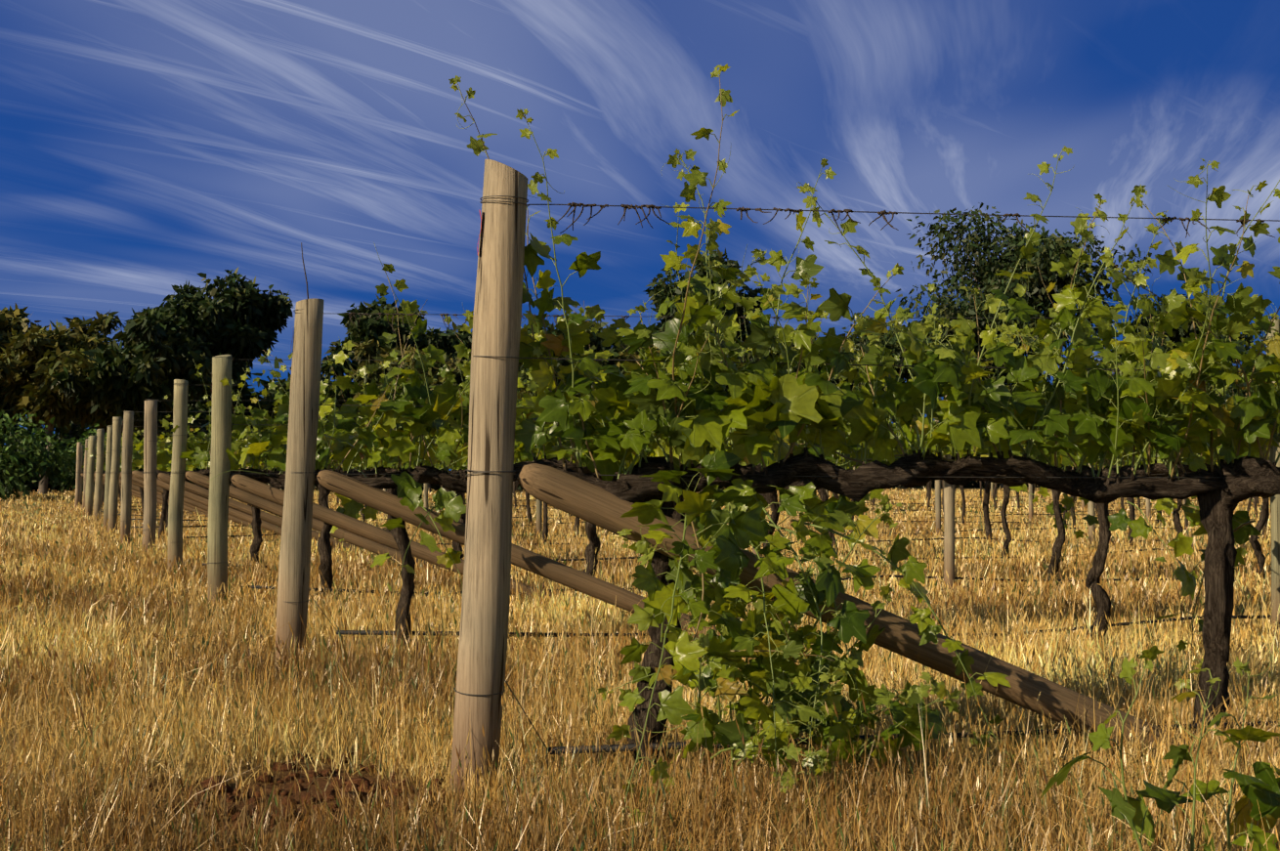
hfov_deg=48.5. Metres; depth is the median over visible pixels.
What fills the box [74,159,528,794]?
end posts
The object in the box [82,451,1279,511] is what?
vine cordons
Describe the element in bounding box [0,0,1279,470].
sky
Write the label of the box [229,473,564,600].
brace strut
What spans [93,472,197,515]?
brace strut
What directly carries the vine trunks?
on the ground at (303, 784)
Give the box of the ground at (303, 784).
[0,482,1279,850]
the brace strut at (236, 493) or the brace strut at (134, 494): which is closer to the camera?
the brace strut at (236, 493)
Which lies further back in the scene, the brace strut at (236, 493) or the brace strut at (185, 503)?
the brace strut at (185, 503)
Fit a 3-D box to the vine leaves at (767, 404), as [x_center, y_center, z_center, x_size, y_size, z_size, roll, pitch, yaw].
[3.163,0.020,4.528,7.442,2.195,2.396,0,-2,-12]
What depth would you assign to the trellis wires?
4.64 m
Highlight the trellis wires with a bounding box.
[74,195,1279,747]
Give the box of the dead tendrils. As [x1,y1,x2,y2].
[300,202,1274,333]
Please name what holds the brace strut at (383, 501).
on the ground at (303, 784)
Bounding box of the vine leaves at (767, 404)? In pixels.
[448,63,1279,850]
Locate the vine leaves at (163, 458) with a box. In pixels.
[82,378,1209,471]
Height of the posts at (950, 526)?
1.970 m
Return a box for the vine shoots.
[181,74,1279,850]
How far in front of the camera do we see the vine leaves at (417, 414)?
7.72 m
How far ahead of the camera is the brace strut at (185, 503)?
25.44 m
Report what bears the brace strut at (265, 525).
on the ground at (303, 784)
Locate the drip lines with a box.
[92,496,1279,754]
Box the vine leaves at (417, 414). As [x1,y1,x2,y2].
[170,263,1279,592]
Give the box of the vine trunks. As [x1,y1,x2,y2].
[101,446,1277,783]
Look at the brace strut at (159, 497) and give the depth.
28.32 m
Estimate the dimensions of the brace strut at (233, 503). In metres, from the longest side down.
2.652 x 0.107 x 0.107 m
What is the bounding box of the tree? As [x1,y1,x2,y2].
[0,202,1266,501]
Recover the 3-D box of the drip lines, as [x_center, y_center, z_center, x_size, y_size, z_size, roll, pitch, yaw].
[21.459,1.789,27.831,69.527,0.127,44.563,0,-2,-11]
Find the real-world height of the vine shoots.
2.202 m
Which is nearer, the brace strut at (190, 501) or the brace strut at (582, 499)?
the brace strut at (582, 499)
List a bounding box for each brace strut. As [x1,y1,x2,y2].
[80,472,160,505]
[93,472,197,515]
[102,473,208,517]
[119,472,237,524]
[120,472,271,533]
[131,469,314,542]
[157,472,375,554]
[184,470,449,574]
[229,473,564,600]
[316,469,721,638]
[516,463,1222,765]
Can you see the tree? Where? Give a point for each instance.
(80, 376)
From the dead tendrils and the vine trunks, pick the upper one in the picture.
the dead tendrils
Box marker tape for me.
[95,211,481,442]
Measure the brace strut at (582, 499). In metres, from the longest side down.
2.581 x 0.117 x 0.114 m
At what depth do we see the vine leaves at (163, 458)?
22.11 m
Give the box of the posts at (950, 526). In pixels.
[267,318,1279,638]

